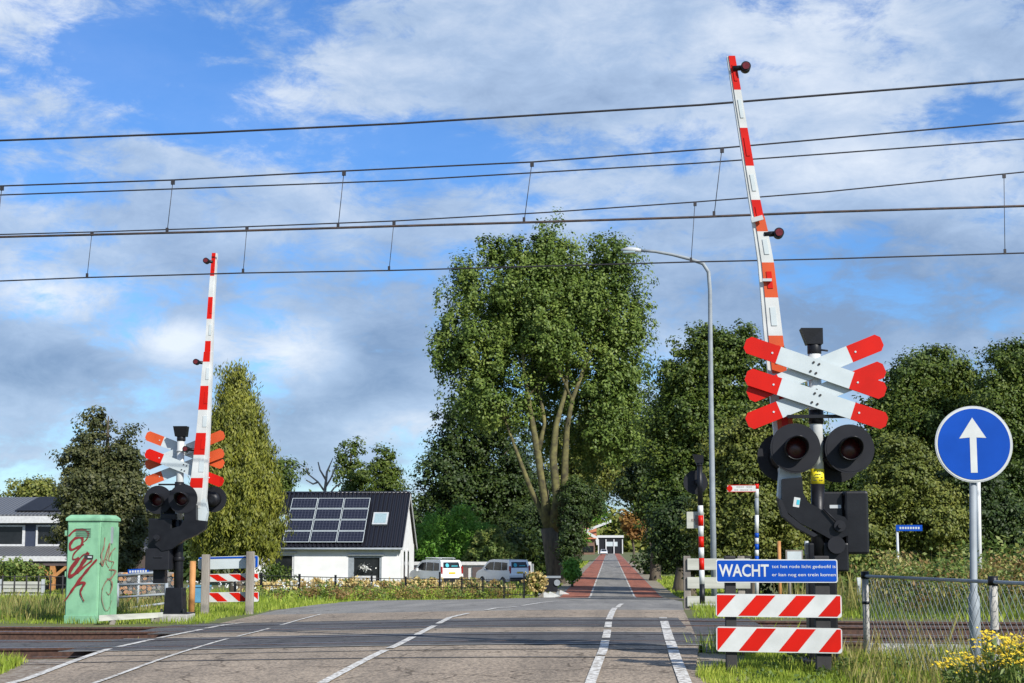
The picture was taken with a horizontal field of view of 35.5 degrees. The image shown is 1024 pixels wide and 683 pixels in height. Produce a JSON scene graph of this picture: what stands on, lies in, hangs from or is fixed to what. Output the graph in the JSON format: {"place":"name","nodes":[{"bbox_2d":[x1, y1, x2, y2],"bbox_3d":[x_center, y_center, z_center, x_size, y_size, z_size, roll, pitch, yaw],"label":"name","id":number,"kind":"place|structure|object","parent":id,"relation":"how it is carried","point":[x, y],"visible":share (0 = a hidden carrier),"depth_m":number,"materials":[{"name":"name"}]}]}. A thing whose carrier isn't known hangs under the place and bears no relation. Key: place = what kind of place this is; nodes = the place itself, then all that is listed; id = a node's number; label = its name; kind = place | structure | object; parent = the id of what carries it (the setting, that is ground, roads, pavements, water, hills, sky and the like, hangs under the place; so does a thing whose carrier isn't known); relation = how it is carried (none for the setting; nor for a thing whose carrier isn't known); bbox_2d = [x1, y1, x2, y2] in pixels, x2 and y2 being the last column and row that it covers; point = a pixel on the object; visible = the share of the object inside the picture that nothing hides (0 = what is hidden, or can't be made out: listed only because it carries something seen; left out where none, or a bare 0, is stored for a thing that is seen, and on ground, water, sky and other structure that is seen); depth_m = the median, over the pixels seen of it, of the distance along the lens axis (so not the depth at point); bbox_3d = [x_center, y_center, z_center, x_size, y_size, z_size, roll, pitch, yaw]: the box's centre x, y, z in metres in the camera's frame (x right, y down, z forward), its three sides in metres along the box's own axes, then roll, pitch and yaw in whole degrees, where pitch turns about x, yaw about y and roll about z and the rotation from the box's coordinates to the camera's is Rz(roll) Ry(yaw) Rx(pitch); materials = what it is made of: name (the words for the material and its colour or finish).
{"place":"outdoors","nodes":[
{"label":"outdoors","id":0,"kind":"place"},
{"bbox_2d":[0,497,183,590],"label":"barn house","id":1,"kind":"structure","parent":0,"point":[25,522],"depth_m":99.17,"materials":[{"name":"grey tile"}]},
{"bbox_2d":[0,525,25,545],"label":"window","id":2,"kind":"structure","parent":1,"relation":"in","point":[10,535],"depth_m":99.37,"materials":[{"name":"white glass"}]},
{"bbox_2d":[35,525,60,545],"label":"window","id":3,"kind":"structure","parent":1,"relation":"in","point":[40,529],"depth_m":99.22,"materials":[{"name":"white glass"}]},
{"bbox_2d":[0,598,337,624],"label":"grass","id":4,"kind":"structure","parent":0,"point":[237,608],"depth_m":31.31,"materials":[{"name":"green plant"}]},
{"bbox_2d":[0,587,386,603],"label":"grass","id":5,"kind":"structure","parent":0,"point":[293,598],"depth_m":49.35,"materials":[{"name":"green plant"}]},
{"bbox_2d":[14,610,702,682],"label":"road","id":6,"kind":"structure","parent":0,"point":[482,664],"depth_m":17.57,"materials":[{"name":"grey asphalt"}]},
{"bbox_2d":[7,621,255,682],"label":"road marking","id":7,"kind":"object","parent":6,"relation":"on","point":[55,667],"visible":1,"depth_m":18.51,"materials":[{"name":"paint"}]},
{"bbox_2d":[41,656,710,662],"bbox_3d":[-1.816,3.561,17.865,8.036,0.114,0.080,-1,-7,5],"label":"road seam","id":8,"kind":"object","parent":6,"relation":"on","point":[384,657],"visible":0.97,"depth_m":17.84,"materials":[{"name":"asphalt"}]},
{"bbox_2d":[59,632,699,651],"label":"crossing deck","id":9,"kind":"structure","parent":6,"relation":"on","point":[359,638],"depth_m":20.92,"materials":[{"name":"concrete"}]},
{"bbox_2d":[157,617,685,632],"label":"crossing deck","id":10,"kind":"structure","parent":6,"relation":"on","point":[546,620],"depth_m":25.14,"materials":[{"name":"concrete"}]},
{"bbox_2d":[659,617,691,682],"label":"road marking","id":11,"kind":"object","parent":6,"relation":"on","point":[681,672],"visible":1,"depth_m":17.60,"materials":[{"name":"paint"}]},
{"bbox_2d":[256,583,521,600],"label":"grass","id":12,"kind":"structure","parent":0,"point":[430,593],"depth_m":61.44,"materials":[{"name":"plant"}]},
{"bbox_2d":[258,597,683,614],"bbox_3d":[0.886,9.155,56.247,10.641,1.566,52.200,0,-7,3],"label":"road junction","id":13,"kind":"object","parent":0,"point":[588,603],"visible":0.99,"depth_m":38.89,"materials":[{"name":"grey asphalt"}]},
{"bbox_2d":[318,601,551,682],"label":"road marking","id":14,"kind":"object","parent":13,"relation":"on","point":[344,670],"visible":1,"depth_m":18.20,"materials":[{"name":"paint"}]},
{"bbox_2d":[585,604,622,682],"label":"road marking","id":15,"kind":"object","parent":13,"relation":"on","point":[593,673],"visible":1,"depth_m":17.96,"materials":[{"name":"paint"}]},
{"bbox_2d":[0,120,1023,237],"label":"catenary","id":16,"kind":"object","parent":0,"point":[518,222],"visible":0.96,"depth_m":21.68,"materials":[{"name":"metal"}]},
{"bbox_2d":[0,171,1023,281],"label":"catenary","id":17,"kind":"object","parent":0,"point":[693,202],"visible":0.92,"depth_m":25.57,"materials":[{"name":"metal"}]},
{"bbox_2d":[0,78,1023,140],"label":"feeder wire","id":18,"kind":"object","parent":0,"point":[626,109],"visible":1,"depth_m":19.18,"materials":[{"name":"black metal"}]},
{"bbox_2d":[0,552,1023,682],"bbox_3d":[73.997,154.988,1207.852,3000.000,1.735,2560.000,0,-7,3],"label":"ground","id":19,"kind":"structure","parent":0,"point":[624,555],"depth_m":28.21,"materials":[{"name":"green plant"}]},
{"bbox_2d":[0,650,29,673],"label":"grass","id":20,"kind":"structure","parent":19,"relation":"on","point":[10,662],"depth_m":17.74,"materials":[{"name":"green plant"}]},
{"bbox_2d":[0,579,44,597],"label":"plank fence","id":21,"kind":"object","parent":19,"relation":"on","point":[22,584],"visible":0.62,"depth_m":62.55,"materials":[{"name":"white wood"}]},
{"bbox_2d":[0,554,53,592],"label":"garden shrub","id":22,"kind":"object","parent":19,"relation":"on","point":[16,567],"visible":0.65,"depth_m":66.42,"materials":[{"name":"green plant"}]},
{"bbox_2d":[0,474,61,496],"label":"broadleaf tree","id":23,"kind":"object","parent":19,"relation":"on","point":[30,487],"visible":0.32,"depth_m":151.38,"materials":[{"name":"green plant"}]},
{"bbox_2d":[0,659,72,682],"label":"road shoulder","id":24,"kind":"object","parent":19,"relation":"on","point":[28,668],"visible":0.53,"depth_m":17.56},
{"bbox_2d":[0,639,120,647],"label":"crossing apron","id":25,"kind":"object","parent":19,"relation":"on","point":[36,644],"visible":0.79,"depth_m":21.97,"materials":[{"name":"concrete"}]},
{"bbox_2d":[64,515,120,622],"bbox_3d":[-7.623,4.137,28.991,0.778,1.971,0.839,0,-7,3],"label":"cabinet","id":26,"kind":"object","parent":19,"relation":"on","point":[91,573],"visible":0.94,"depth_m":28.66,"materials":[{"name":"green metal"}]},
{"bbox_2d":[40,405,157,576],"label":"hornbeam tree","id":27,"kind":"object","parent":19,"relation":"on","point":[97,481],"visible":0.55,"depth_m":84.31,"materials":[{"name":"green plant"}]},
{"bbox_2d":[0,587,229,620],"bbox_3d":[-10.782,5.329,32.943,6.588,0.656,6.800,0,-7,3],"label":"tall weeds","id":28,"kind":"object","parent":19,"relation":"on","point":[42,603],"visible":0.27,"depth_m":31.93,"materials":[{"name":"green plant"}]},
{"bbox_2d":[99,612,162,624],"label":"beam","id":29,"kind":"structure","parent":19,"relation":"on","point":[112,619],"depth_m":28.23,"materials":[{"name":"white concrete"}]},
{"bbox_2d":[117,571,173,607],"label":"gate","id":30,"kind":"structure","parent":19,"relation":"on","point":[133,584],"depth_m":34.14,"materials":[{"name":"metal"}]},
{"bbox_2d":[117,572,173,600],"bbox_3d":[-9.903,6.496,42.225,2.209,0.831,0.553,0,-7,3],"label":"wood stack","id":31,"kind":"object","parent":19,"relation":"on","point":[170,574],"visible":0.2,"depth_m":42.03,"materials":[{"name":"brown wood"}]},
{"bbox_2d":[144,253,226,621],"bbox_3d":[-6.032,1.773,29.753,1.431,6.862,1.192,5,-9,-32],"label":"crossing barrier","id":32,"kind":"object","parent":19,"relation":"on","point":[195,503],"visible":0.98,"depth_m":29.47,"materials":[{"name":"metal"}]},
{"bbox_2d":[188,561,195,611],"bbox_3d":[-6.214,4.852,31.071,0.122,1.169,0.120,0,-7,3],"label":"wooden post","id":33,"kind":"object","parent":19,"relation":"on","point":[192,580],"visible":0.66,"depth_m":31.04,"materials":[{"name":"brown wood"}]},
{"bbox_2d":[168,541,220,583],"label":"undergrowth","id":34,"kind":"object","parent":19,"relation":"on","point":[186,564],"visible":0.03,"depth_m":116.48,"materials":[{"name":"green plant"}]},
{"bbox_2d":[200,551,258,613],"bbox_3d":[-5.652,4.889,32.077,1.137,1.348,0.190,0,-7,3],"label":"board fence","id":35,"kind":"object","parent":19,"relation":"on","point":[249,596],"visible":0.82,"depth_m":32.06,"materials":[{"name":"grey concrete"}]},
{"bbox_2d":[198,555,258,569],"bbox_3d":[-5.721,4.455,32.257,1.234,0.283,0.031,0,-7,3],"label":"text sign","id":36,"kind":"object","parent":35,"relation":"attached to","point":[228,562],"visible":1,"depth_m":32.25,"materials":[{"name":"metal"}]},
{"bbox_2d":[186,358,293,591],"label":"cypress tree","id":37,"kind":"object","parent":19,"relation":"on","point":[244,520],"visible":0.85,"depth_m":75.58,"materials":[{"name":"green plant"}]},
{"bbox_2d":[254,562,297,582],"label":"round shrub","id":38,"kind":"object","parent":19,"relation":"on","point":[276,571],"visible":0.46,"depth_m":73.79,"materials":[{"name":"green plant"}]},
{"bbox_2d":[274,455,312,490],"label":"broadleaf tree","id":39,"kind":"object","parent":19,"relation":"on","point":[287,471],"visible":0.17,"depth_m":120.53,"materials":[{"name":"green plant"}]},
{"bbox_2d":[254,491,416,582],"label":"house","id":40,"kind":"structure","parent":19,"relation":"on","point":[365,534],"depth_m":107.68,"materials":[{"name":"white tile"}]},
{"bbox_2d":[348,554,384,580],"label":"window","id":41,"kind":"structure","parent":40,"relation":"in","point":[354,562],"depth_m":106.87,"materials":[{"name":"glass"}]},
{"bbox_2d":[329,435,380,490],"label":"pine tree","id":42,"kind":"object","parent":19,"relation":"on","point":[359,479],"visible":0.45,"depth_m":135.19,"materials":[{"name":"green plant"}]},
{"bbox_2d":[234,572,524,598],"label":"garden fence","id":43,"kind":"object","parent":19,"relation":"on","point":[335,577],"visible":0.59,"depth_m":70.72,"materials":[{"name":"black metal"}]},
{"bbox_2d":[243,578,521,600],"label":"weeds","id":44,"kind":"object","parent":19,"relation":"on","point":[261,593],"visible":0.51,"depth_m":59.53,"materials":[{"name":"green plant"}]},
{"bbox_2d":[364,441,411,493],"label":"pine tree","id":45,"kind":"object","parent":19,"relation":"on","point":[387,472],"visible":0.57,"depth_m":137.91,"materials":[{"name":"green plant"}]},
{"bbox_2d":[409,557,462,583],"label":"van","id":46,"kind":"object","parent":19,"relation":"on","point":[435,566],"visible":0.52,"depth_m":106.07,"materials":[{"name":"white metal"}]},
{"bbox_2d":[414,500,496,561],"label":"bush","id":47,"kind":"object","parent":19,"relation":"on","point":[436,541],"visible":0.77,"depth_m":122.80,"materials":[{"name":"green plant"}]},
{"bbox_2d":[414,562,533,581],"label":"garage row","id":48,"kind":"object","parent":19,"relation":"on","point":[470,569],"visible":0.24,"depth_m":118.17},
{"bbox_2d":[404,388,552,531],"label":"broadleaf tree","id":49,"kind":"object","parent":19,"relation":"on","point":[481,479],"visible":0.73,"depth_m":138.32,"materials":[{"name":"green plant"}]},
{"bbox_2d":[414,515,563,573],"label":"undergrowth","id":50,"kind":"object","parent":19,"relation":"on","point":[525,541],"visible":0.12,"depth_m":124.97,"materials":[{"name":"green plant"}]},
{"bbox_2d":[461,524,520,561],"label":"garden bush","id":51,"kind":"object","parent":19,"relation":"on","point":[488,544],"visible":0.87,"depth_m":120.75,"materials":[{"name":"green plant"}]},
{"bbox_2d":[476,559,529,584],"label":"van","id":52,"kind":"object","parent":19,"relation":"on","point":[506,569],"visible":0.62,"depth_m":107.80,"materials":[{"name":"white metal"}]},
{"bbox_2d":[0,620,1023,639],"bbox_3d":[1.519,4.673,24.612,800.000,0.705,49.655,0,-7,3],"label":"railway track","id":53,"kind":"structure","parent":19,"relation":"on","point":[89,633],"depth_m":24.82,"materials":[{"name":"metal"}]},
{"bbox_2d":[0,633,1023,658],"bbox_3d":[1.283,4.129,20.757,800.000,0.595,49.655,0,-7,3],"label":"railway track","id":54,"kind":"structure","parent":19,"relation":"on","point":[38,653],"depth_m":20.90,"materials":[{"name":"metal"}]},
{"bbox_2d":[521,571,548,596],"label":"yellow bush","id":55,"kind":"object","parent":19,"relation":"on","point":[534,583],"visible":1,"depth_m":82.97,"materials":[{"name":"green plant"}]},
{"bbox_2d":[422,206,660,583],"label":"poplar tree","id":56,"kind":"object","parent":19,"relation":"on","point":[582,314],"visible":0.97,"depth_m":114.43,"materials":[{"name":"green plant"}]},
{"bbox_2d":[479,474,611,574],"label":"broadleaf tree","id":57,"kind":"object","parent":19,"relation":"on","point":[529,514],"visible":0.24,"depth_m":133.03,"materials":[{"name":"green plant"}]},
{"bbox_2d":[559,555,584,586],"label":"roadside bush","id":58,"kind":"object","parent":19,"relation":"on","point":[572,572],"visible":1,"depth_m":103.61,"materials":[{"name":"green plant"}]},
{"bbox_2d":[549,474,597,583],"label":"ivy bush","id":59,"kind":"object","parent":19,"relation":"on","point":[574,509],"visible":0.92,"depth_m":111.74,"materials":[{"name":"green plant"}]},
{"bbox_2d":[543,385,642,554],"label":"broadleaf tree","id":60,"kind":"object","parent":19,"relation":"on","point":[604,484],"visible":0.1,"depth_m":157.98,"materials":[{"name":"green plant"}]},
{"bbox_2d":[551,503,651,551],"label":"end woodland","id":61,"kind":"object","parent":19,"relation":"on","point":[614,526],"visible":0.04,"depth_m":551.37,"materials":[{"name":"green plant"}]},
{"bbox_2d":[597,535,623,553],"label":"building","id":62,"kind":"structure","parent":19,"relation":"on","point":[612,544],"depth_m":466.26,"materials":[{"name":"white paint"}]},
{"bbox_2d":[617,509,645,562],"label":"autumn tree","id":63,"kind":"object","parent":19,"relation":"on","point":[627,521],"visible":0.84,"depth_m":227.22,"materials":[{"name":"orange plant"}]},
{"bbox_2d":[607,380,681,580],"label":"broadleaf tree","id":64,"kind":"object","parent":19,"relation":"on","point":[628,486],"visible":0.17,"depth_m":123.24,"materials":[{"name":"green plant"}]},
{"bbox_2d":[627,561,683,599],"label":"verge path","id":65,"kind":"structure","parent":19,"relation":"on","point":[660,589],"depth_m":103.37,"materials":[{"name":"grey concrete"}]},
{"bbox_2d":[621,247,716,595],"bbox_3d":[4.388,2.331,44.879,2.574,10.148,0.170,0,-7,3],"label":"street lamp","id":66,"kind":"object","parent":19,"relation":"on","point":[628,250],"visible":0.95,"depth_m":44.82,"materials":[{"name":"metal"}]},
{"bbox_2d":[643,491,710,595],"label":"broadleaf tree","id":67,"kind":"object","parent":19,"relation":"on","point":[668,539],"visible":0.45,"depth_m":78.45,"materials":[{"name":"green plant"}]},
{"bbox_2d":[624,318,766,591],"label":"broadleaf tree","id":68,"kind":"object","parent":19,"relation":"on","point":[675,431],"visible":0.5,"depth_m":93.66,"materials":[{"name":"green plant"}]},
{"bbox_2d":[683,454,714,607],"bbox_3d":[3.836,3.914,32.796,0.599,3.200,0.400,0,-7,3],"label":"signal post","id":69,"kind":"object","parent":19,"relation":"on","point":[695,481],"visible":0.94,"depth_m":32.89,"materials":[{"name":"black metal"}]},
{"bbox_2d":[629,548,781,574],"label":"undergrowth","id":70,"kind":"object","parent":19,"relation":"on","point":[646,568],"visible":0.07,"depth_m":148.03,"materials":[{"name":"green plant"}]},
{"bbox_2d":[683,556,751,608],"bbox_3d":[4.448,5.253,34.533,1.489,1.239,0.480,0,-7,3],"label":"plank fence","id":71,"kind":"object","parent":19,"relation":"on","point":[689,565],"visible":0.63,"depth_m":34.34,"materials":[{"name":"white wood"}]},
{"bbox_2d":[688,618,759,654],"bbox_3d":[3.044,4.139,22.213,1.160,0.217,8.170,0,-7,3],"label":"crossing apron","id":72,"kind":"object","parent":19,"relation":"on","point":[701,629],"visible":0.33,"depth_m":23.63,"materials":[{"name":"concrete"}]},
{"bbox_2d":[727,484,758,593],"bbox_3d":[5.707,4.931,39.403,0.790,2.836,0.133,0,-7,3],"label":"finger post","id":73,"kind":"object","parent":19,"relation":"on","point":[743,488],"visible":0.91,"depth_m":39.48,"materials":[{"name":"metal"}]},
{"bbox_2d":[680,401,831,593],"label":"broadleaf tree","id":74,"kind":"object","parent":19,"relation":"on","point":[735,521],"visible":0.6,"depth_m":68.20,"materials":[{"name":"green plant"}]},
{"bbox_2d":[716,556,841,673],"bbox_3d":[2.696,2.827,16.211,1.263,1.298,0.148,0,-7,3],"label":"board fence","id":75,"kind":"object","parent":19,"relation":"on","point":[822,638],"visible":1,"depth_m":16.14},
{"bbox_2d":[716,559,837,582],"bbox_3d":[2.682,2.327,16.227,1.222,0.234,0.054,0,-7,3],"label":"text sign","id":76,"kind":"object","parent":75,"relation":"attached to","point":[776,570],"visible":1,"depth_m":16.20,"materials":[{"name":"blue metal"}]},
{"bbox_2d":[737,336,867,558],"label":"broadleaf tree","id":77,"kind":"object","parent":19,"relation":"on","point":[837,487],"visible":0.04,"depth_m":82.22,"materials":[{"name":"green plant"}]},
{"bbox_2d":[726,56,887,667],"bbox_3d":[3.164,0.133,17.108,1.599,6.645,0.980,0,-7,3],"label":"crossing barrier","id":78,"kind":"object","parent":19,"relation":"on","point":[788,454],"visible":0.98,"depth_m":16.89,"materials":[{"name":"white metal"}]},
{"bbox_2d":[769,528,1023,593],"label":"undergrowth","id":79,"kind":"object","parent":19,"relation":"on","point":[967,549],"visible":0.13,"depth_m":59.03,"materials":[{"name":"plant"}]},
{"bbox_2d":[782,553,1023,618],"bbox_3d":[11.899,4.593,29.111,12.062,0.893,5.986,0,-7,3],"label":"tall weeds","id":80,"kind":"object","parent":19,"relation":"on","point":[964,610],"visible":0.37,"depth_m":27.19,"materials":[{"name":"green plant"}]},
{"bbox_2d":[838,430,969,581],"bbox_3d":[14.695,6.689,60.775,5.903,6.716,3.663,0,-7,3],"label":"broadleaf tree","id":81,"kind":"object","parent":19,"relation":"on","point":[907,491],"visible":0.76,"depth_m":60.09,"materials":[{"name":"green plant"}]},
{"bbox_2d":[849,343,991,559],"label":"broadleaf tree","id":82,"kind":"object","parent":19,"relation":"on","point":[920,398],"visible":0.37,"depth_m":74.17,"materials":[{"name":"green plant"}]},
{"bbox_2d":[843,543,1023,614],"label":"weed leaves","id":83,"kind":"object","parent":19,"relation":"on","point":[946,567],"visible":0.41,"depth_m":28.42,"materials":[{"name":"green plant"}]},
{"bbox_2d":[861,571,1023,681],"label":"chain link fence","id":84,"kind":"object","parent":19,"relation":"on","point":[992,582],"visible":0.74,"depth_m":15.27,"materials":[{"name":"metal"}]},
{"bbox_2d":[931,655,993,682],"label":"tansy plant","id":85,"kind":"object","parent":19,"relation":"on","point":[951,668],"visible":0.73,"depth_m":13.16,"materials":[{"name":"yellow plant"}]},
{"bbox_2d":[909,454,1023,573],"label":"broadleaf tree","id":86,"kind":"object","parent":19,"relation":"on","point":[1002,513],"visible":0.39,"depth_m":61.69,"materials":[{"name":"green plant"}]},
{"bbox_2d":[935,406,1012,670],"bbox_3d":[4.760,2.072,16.404,0.790,2.822,0.130,0,-7,3],"label":"arrow sign","id":87,"kind":"object","parent":19,"relation":"on","point":[973,446],"visible":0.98,"depth_m":16.46,"materials":[{"name":"metal"}]},
{"bbox_2d":[946,648,1011,682],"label":"tansy plant","id":88,"kind":"object","parent":19,"relation":"on","point":[977,667],"visible":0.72,"depth_m":12.71,"materials":[{"name":"plant"}]},
{"bbox_2d":[977,482,981,575],"bbox_3d":[9.415,4.045,32.236,0.139,2.906,0.090,0,-7,3],"label":"thin white pole","id":89,"kind":"object","parent":19,"relation":"on","point":[979,542],"visible":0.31,"depth_m":32.24,"materials":[{"name":"white metal"}]},
{"bbox_2d":[954,333,1023,504],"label":"broadleaf tree","id":90,"kind":"object","parent":19,"relation":"on","point":[1001,394],"visible":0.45,"depth_m":70.11,"materials":[{"name":"green plant"}]},
{"bbox_2d":[970,627,1023,682],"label":"tansy plant","id":91,"kind":"object","parent":19,"relation":"on","point":[986,664],"visible":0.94,"depth_m":12.56,"materials":[{"name":"plant"}]},
{"bbox_2d":[971,641,1023,682],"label":"tansy plant","id":92,"kind":"object","parent":19,"relation":"on","point":[1011,666],"visible":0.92,"depth_m":12.45,"materials":[{"name":"plant"}]},
{"bbox_2d":[0,138,1023,195],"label":"feeder wire","id":93,"kind":"object","parent":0,"point":[515,173],"visible":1,"depth_m":28.34,"materials":[{"name":"black metal"}]},
{"bbox_2d":[0,0,1023,519],"label":"sky","id":94,"kind":"structure","parent":0,"point":[337,357],"materials":[{"name":"blue"}]},
{"bbox_2d":[558,554,661,596],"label":"road","id":95,"kind":"structure","parent":0,"point":[611,581],"depth_m":116.04,"materials":[{"name":"grey asphalt"}]},
{"bbox_2d":[560,554,605,597],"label":"cycle lane","id":96,"kind":"structure","parent":95,"relation":"on","point":[583,586],"depth_m":115.78,"materials":[{"name":"red asphalt"}]},
{"bbox_2d":[615,554,662,597],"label":"cycle lane","id":97,"kind":"structure","parent":95,"relation":"on","point":[640,586],"depth_m":115.78,"materials":[{"name":"red asphalt"}]},
{"bbox_2d":[657,575,849,600],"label":"grass","id":98,"kind":"structure","parent":0,"point":[666,582],"depth_m":97.30,"materials":[{"name":"green plant"}]},
{"bbox_2d":[689,601,1023,621],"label":"grass","id":99,"kind":"structure","parent":0,"point":[708,609],"depth_m":26.82,"materials":[{"name":"green plant"}]},
{"bbox_2d":[694,639,1023,682],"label":"grass","id":100,"kind":"structure","parent":0,"point":[719,672],"depth_m":16.04,"materials":[{"name":"green plant"}]},
{"bbox_2d":[831,606,1023,682],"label":"grass","id":101,"kind":"structure","parent":0,"point":[921,655],"depth_m":15.98,"materials":[{"name":"green plant"}]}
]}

